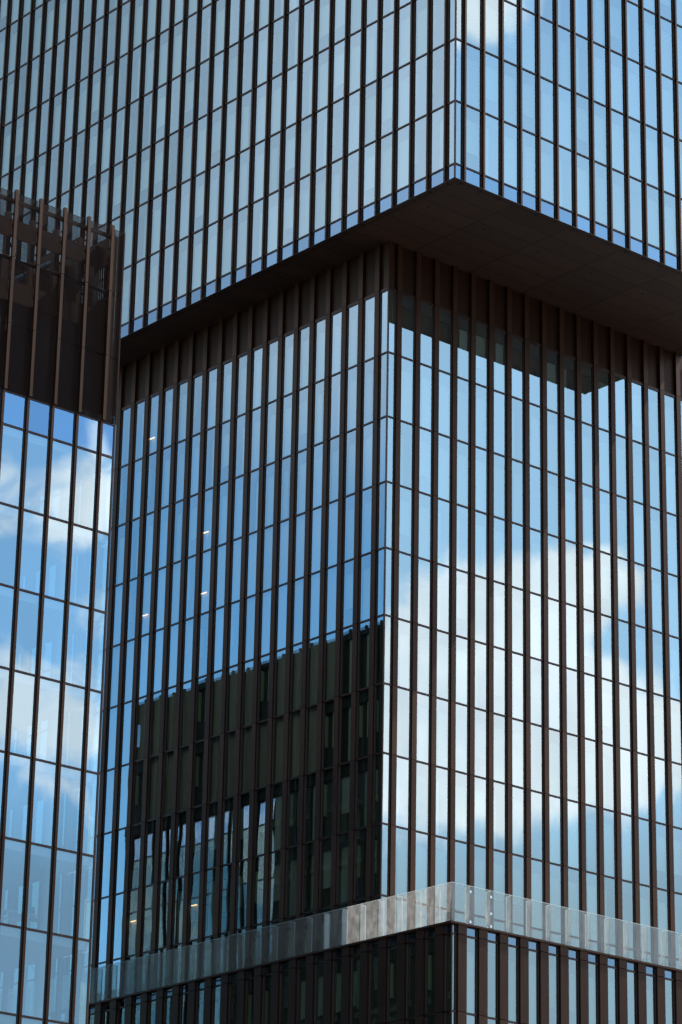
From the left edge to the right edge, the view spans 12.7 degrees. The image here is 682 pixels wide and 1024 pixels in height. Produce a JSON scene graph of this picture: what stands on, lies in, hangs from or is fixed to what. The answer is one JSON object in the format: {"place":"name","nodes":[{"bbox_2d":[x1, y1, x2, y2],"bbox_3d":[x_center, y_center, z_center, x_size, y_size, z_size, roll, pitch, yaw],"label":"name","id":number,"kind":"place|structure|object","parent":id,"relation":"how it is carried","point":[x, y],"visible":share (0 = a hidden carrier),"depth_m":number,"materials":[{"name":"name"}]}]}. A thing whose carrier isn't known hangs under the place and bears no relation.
{"place":"outdoors","nodes":[
{"label":"outdoors","id":0,"kind":"place"},
{"bbox_2d":[0,0,681,1023],"bbox_3d":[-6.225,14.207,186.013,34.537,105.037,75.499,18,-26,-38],"label":"office tower","id":1,"kind":"structure","parent":0,"point":[400,374],"depth_m":163.70,"materials":[{"name":"blue glass"}]},
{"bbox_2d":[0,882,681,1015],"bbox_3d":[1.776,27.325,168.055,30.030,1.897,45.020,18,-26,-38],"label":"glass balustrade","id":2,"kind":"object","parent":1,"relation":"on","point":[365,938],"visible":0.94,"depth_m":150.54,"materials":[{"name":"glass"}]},
{"label":"ground","id":3,"kind":"structure","parent":0,"visible":0},
{"bbox_2d":[0,188,125,1023],"bbox_3d":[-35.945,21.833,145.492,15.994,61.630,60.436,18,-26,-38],"label":"office building","id":4,"kind":"structure","parent":3,"relation":"on","point":[59,348],"depth_m":133.68,"materials":[{"name":"blue glass"}]},
{"bbox_2d":[0,389,1,412],"bbox_3d":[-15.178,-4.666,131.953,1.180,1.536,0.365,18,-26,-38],"label":"window","id":5,"kind":"structure","parent":4,"relation":"in","point":[0,389],"depth_m":132.32,"materials":[{"name":"brown glass"}]},
{"bbox_2d":[0,751,5,836],"bbox_3d":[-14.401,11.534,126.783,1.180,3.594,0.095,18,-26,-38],"label":"window","id":6,"kind":"structure","parent":4,"relation":"in","point":[0,751],"depth_m":127.14,"materials":[{"name":"brown metal"}]},
{"bbox_2d":[0,667,10,751],"bbox_3d":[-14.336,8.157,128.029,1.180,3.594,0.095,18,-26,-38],"label":"window","id":7,"kind":"structure","parent":4,"relation":"in","point":[0,667],"depth_m":128.40,"materials":[{"name":"brown metal"}]},
{"bbox_2d":[0,584,15,668],"bbox_3d":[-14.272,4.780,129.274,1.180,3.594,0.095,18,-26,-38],"label":"window","id":8,"kind":"structure","parent":4,"relation":"in","point":[0,584],"depth_m":129.70,"materials":[{"name":"brown metal"}]},
{"bbox_2d":[1,908,16,923],"bbox_3d":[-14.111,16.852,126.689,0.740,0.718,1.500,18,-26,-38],"label":"desk","id":9,"kind":"object","parent":4,"relation":"on","point":[6,912],"visible":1,"depth_m":126.31,"materials":[{"name":"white paint"}]},
{"bbox_2d":[0,1012,17,1023],"bbox_3d":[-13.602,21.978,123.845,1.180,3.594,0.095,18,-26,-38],"label":"window","id":10,"kind":"structure","parent":4,"relation":"in","point":[0,1012],"depth_m":124.64,"materials":[{"name":"brown metal"}]},
{"bbox_2d":[0,503,20,587],"bbox_3d":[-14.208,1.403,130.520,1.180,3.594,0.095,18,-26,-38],"label":"window","id":11,"kind":"structure","parent":4,"relation":"in","point":[14,586],"depth_m":130.94,"materials":[{"name":"brown metal"}]},
{"bbox_2d":[0,924,22,1014],"bbox_3d":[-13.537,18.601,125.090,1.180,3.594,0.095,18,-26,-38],"label":"window","id":12,"kind":"structure","parent":4,"relation":"in","point":[0,924],"depth_m":125.46,"materials":[{"name":"brown metal"}]},
{"bbox_2d":[0,423,24,507],"bbox_3d":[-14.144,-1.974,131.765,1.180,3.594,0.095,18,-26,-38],"label":"window","id":13,"kind":"structure","parent":4,"relation":"in","point":[3,423],"depth_m":132.13,"materials":[{"name":"brown metal"}]},
{"bbox_2d":[0,838,27,927],"bbox_3d":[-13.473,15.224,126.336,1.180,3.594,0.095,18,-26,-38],"label":"window","id":14,"kind":"structure","parent":4,"relation":"in","point":[21,926],"depth_m":126.69,"materials":[{"name":"brown metal"}]},
{"bbox_2d":[3,390,26,429],"bbox_3d":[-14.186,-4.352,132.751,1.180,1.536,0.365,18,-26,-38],"label":"window","id":15,"kind":"structure","parent":4,"relation":"in","point":[14,408],"depth_m":132.84,"materials":[{"name":"blue glass"}]},
{"bbox_2d":[5,753,31,841],"bbox_3d":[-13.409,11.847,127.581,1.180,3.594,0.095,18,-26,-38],"label":"window","id":16,"kind":"structure","parent":4,"relation":"in","point":[10,753],"depth_m":127.93,"materials":[{"name":"brown metal"}]},
{"bbox_2d":[2,913,37,927],"bbox_3d":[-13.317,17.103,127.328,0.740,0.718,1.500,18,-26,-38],"label":"desk","id":17,"kind":"object","parent":4,"relation":"on","point":[15,918],"visible":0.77,"depth_m":127.32,"materials":[{"name":"white paint"}]},
{"bbox_2d":[9,670,36,757],"bbox_3d":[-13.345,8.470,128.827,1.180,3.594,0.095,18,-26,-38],"label":"window","id":18,"kind":"structure","parent":4,"relation":"in","point":[15,670],"depth_m":129.19,"materials":[{"name":"brown metal"}]},
{"bbox_2d":[14,589,40,675],"bbox_3d":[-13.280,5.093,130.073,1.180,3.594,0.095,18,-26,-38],"label":"window","id":19,"kind":"structure","parent":4,"relation":"in","point":[35,674],"depth_m":130.43,"materials":[{"name":"brown metal"}]},
{"bbox_2d":[19,510,44,594],"bbox_3d":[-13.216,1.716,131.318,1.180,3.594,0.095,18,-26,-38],"label":"window","id":20,"kind":"structure","parent":4,"relation":"in","point":[24,510],"depth_m":131.71,"materials":[{"name":"brown metal"}]},
{"bbox_2d":[22,1016,44,1023],"bbox_3d":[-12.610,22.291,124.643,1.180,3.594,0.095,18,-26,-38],"label":"window","id":21,"kind":"structure","parent":4,"relation":"in","point":[22,1016],"depth_m":125.31,"materials":[{"name":"brown metal"}]},
{"bbox_2d":[27,906,41,929],"bbox_3d":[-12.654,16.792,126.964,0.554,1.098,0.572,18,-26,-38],"label":"office chair","id":22,"kind":"object","parent":4,"relation":"on","point":[31,910],"visible":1,"depth_m":127.04,"materials":[{"name":"silver metal"}]},
{"bbox_2d":[21,929,48,1019],"bbox_3d":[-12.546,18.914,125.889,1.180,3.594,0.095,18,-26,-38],"label":"window","id":23,"kind":"structure","parent":4,"relation":"in","point":[43,1018],"depth_m":126.23,"materials":[{"name":"brown metal"}]},
{"bbox_2d":[24,431,49,515],"bbox_3d":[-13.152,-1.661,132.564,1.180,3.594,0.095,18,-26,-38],"label":"window","id":24,"kind":"structure","parent":4,"relation":"in","point":[48,438],"depth_m":132.93,"materials":[{"name":"brown metal"}]},
{"bbox_2d":[27,843,52,932],"bbox_3d":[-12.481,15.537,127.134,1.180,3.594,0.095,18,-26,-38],"label":"window","id":25,"kind":"structure","parent":4,"relation":"in","point":[47,931],"depth_m":127.47,"materials":[{"name":"brown metal"}]},
{"bbox_2d":[28,398,51,437],"bbox_3d":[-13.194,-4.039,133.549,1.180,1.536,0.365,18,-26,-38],"label":"window","id":26,"kind":"structure","parent":4,"relation":"in","point":[39,416],"depth_m":133.62,"materials":[{"name":"blue glass"}]},
{"bbox_2d":[30,759,57,847],"bbox_3d":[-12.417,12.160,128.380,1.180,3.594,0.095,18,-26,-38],"label":"window","id":27,"kind":"structure","parent":4,"relation":"in","point":[36,759],"depth_m":128.72,"materials":[{"name":"brown metal"}]},
{"bbox_2d":[35,677,61,763],"bbox_3d":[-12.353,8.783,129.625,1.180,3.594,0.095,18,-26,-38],"label":"window","id":28,"kind":"structure","parent":4,"relation":"in","point":[40,677],"depth_m":129.98,"materials":[{"name":"brown metal"}]},
{"bbox_2d":[40,596,65,681],"bbox_3d":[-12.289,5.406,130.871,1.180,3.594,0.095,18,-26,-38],"label":"window","id":29,"kind":"structure","parent":4,"relation":"in","point":[64,602],"depth_m":131.22,"materials":[{"name":"brown metal"}]},
{"bbox_2d":[45,517,69,601],"bbox_3d":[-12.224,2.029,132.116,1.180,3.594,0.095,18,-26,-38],"label":"window","id":30,"kind":"structure","parent":4,"relation":"in","point":[68,523],"depth_m":132.48,"materials":[{"name":"brown metal"}]},
{"bbox_2d":[1,425,113,1023],"bbox_3d":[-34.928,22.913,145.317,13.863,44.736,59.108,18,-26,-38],"label":"windows","id":31,"kind":"structure","parent":4,"relation":"in","point":[109,434],"depth_m":132.87,"materials":[{"name":"blue glass"}]},
{"bbox_2d":[48,934,74,1023],"bbox_3d":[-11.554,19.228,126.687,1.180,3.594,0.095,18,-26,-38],"label":"window","id":32,"kind":"structure","parent":4,"relation":"in","point":[53,934],"depth_m":127.03,"materials":[{"name":"brown metal"}]},
{"bbox_2d":[49,439,73,522],"bbox_3d":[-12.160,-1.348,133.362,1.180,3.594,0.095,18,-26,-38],"label":"window","id":33,"kind":"structure","parent":4,"relation":"in","point":[72,446],"depth_m":133.75,"materials":[{"name":"brown metal"}]},
{"bbox_2d":[53,406,75,444],"bbox_3d":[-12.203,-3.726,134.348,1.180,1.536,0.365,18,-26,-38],"label":"window","id":34,"kind":"structure","parent":4,"relation":"in","point":[64,424],"depth_m":134.44,"materials":[{"name":"blue glass"}]},
{"bbox_2d":[53,849,78,937],"bbox_3d":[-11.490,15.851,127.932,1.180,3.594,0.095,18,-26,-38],"label":"window","id":35,"kind":"structure","parent":4,"relation":"in","point":[73,936],"depth_m":128.28,"materials":[{"name":"brown metal"}]},
{"bbox_2d":[57,765,82,852],"bbox_3d":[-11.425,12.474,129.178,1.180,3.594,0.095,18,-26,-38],"label":"window","id":36,"kind":"structure","parent":4,"relation":"in","point":[77,851],"depth_m":129.52,"materials":[{"name":"brown metal"}]},
{"bbox_2d":[61,683,86,769],"bbox_3d":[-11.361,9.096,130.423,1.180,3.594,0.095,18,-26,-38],"label":"window","id":37,"kind":"structure","parent":4,"relation":"in","point":[85,689],"depth_m":130.78,"materials":[{"name":"brown metal"}]},
{"bbox_2d":[65,603,90,687],"bbox_3d":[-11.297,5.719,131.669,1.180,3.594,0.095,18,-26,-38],"label":"window","id":38,"kind":"structure","parent":4,"relation":"in","point":[89,609],"depth_m":132.03,"materials":[{"name":"brown metal"}]},
{"bbox_2d":[70,524,94,607],"bbox_3d":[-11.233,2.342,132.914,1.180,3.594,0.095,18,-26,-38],"label":"window","id":39,"kind":"structure","parent":4,"relation":"in","point":[74,524],"depth_m":133.26,"materials":[{"name":"brown metal"}]},
{"bbox_2d":[78,939,90,1023],"bbox_3d":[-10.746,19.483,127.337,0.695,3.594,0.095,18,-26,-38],"label":"window","id":40,"kind":"structure","parent":4,"relation":"in","point":[78,939],"depth_m":127.69,"materials":[{"name":"brown metal"}]},
{"bbox_2d":[74,447,97,529],"bbox_3d":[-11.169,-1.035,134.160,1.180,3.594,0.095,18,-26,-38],"label":"window","id":41,"kind":"structure","parent":4,"relation":"in","point":[93,528],"depth_m":134.53,"materials":[{"name":"brown metal"}]},
{"bbox_2d":[78,854,94,940],"bbox_3d":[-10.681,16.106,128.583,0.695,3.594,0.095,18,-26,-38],"label":"window","id":42,"kind":"structure","parent":4,"relation":"in","point":[93,857],"depth_m":128.78,"materials":[{"name":"brown metal"}]},
{"bbox_2d":[78,414,99,452],"bbox_3d":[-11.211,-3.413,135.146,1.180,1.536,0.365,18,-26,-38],"label":"window","id":43,"kind":"structure","parent":4,"relation":"in","point":[88,431],"depth_m":135.23,"materials":[{"name":"blue glass"}]},
{"bbox_2d":[82,771,98,855],"bbox_3d":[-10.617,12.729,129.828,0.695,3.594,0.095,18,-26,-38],"label":"window","id":44,"kind":"structure","parent":4,"relation":"in","point":[97,774],"depth_m":130.04,"materials":[{"name":"brown metal"}]},
{"bbox_2d":[86,689,101,773],"bbox_3d":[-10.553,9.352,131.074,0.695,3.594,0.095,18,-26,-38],"label":"window","id":45,"kind":"structure","parent":4,"relation":"in","point":[90,689],"depth_m":131.29,"materials":[{"name":"brown metal"}]},
{"bbox_2d":[90,610,105,691],"bbox_3d":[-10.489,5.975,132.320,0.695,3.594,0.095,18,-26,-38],"label":"window","id":46,"kind":"structure","parent":4,"relation":"in","point":[94,610],"depth_m":132.58,"materials":[{"name":"brown metal"}]},
{"bbox_2d":[94,531,109,612],"bbox_3d":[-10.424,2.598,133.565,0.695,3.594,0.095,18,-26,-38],"label":"window","id":47,"kind":"structure","parent":4,"relation":"in","point":[98,531],"depth_m":133.80,"materials":[{"name":"brown metal"}]},
{"bbox_2d":[98,454,112,533],"bbox_3d":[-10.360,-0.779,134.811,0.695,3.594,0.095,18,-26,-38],"label":"window","id":48,"kind":"structure","parent":4,"relation":"in","point":[102,454],"depth_m":135.03,"materials":[{"name":"brown metal"}]},
{"bbox_2d":[102,422,114,456],"bbox_3d":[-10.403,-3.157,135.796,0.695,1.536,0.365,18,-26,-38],"label":"window","id":49,"kind":"structure","parent":4,"relation":"in","point":[104,427],"depth_m":135.79,"materials":[{"name":"blue glass"}]}
]}

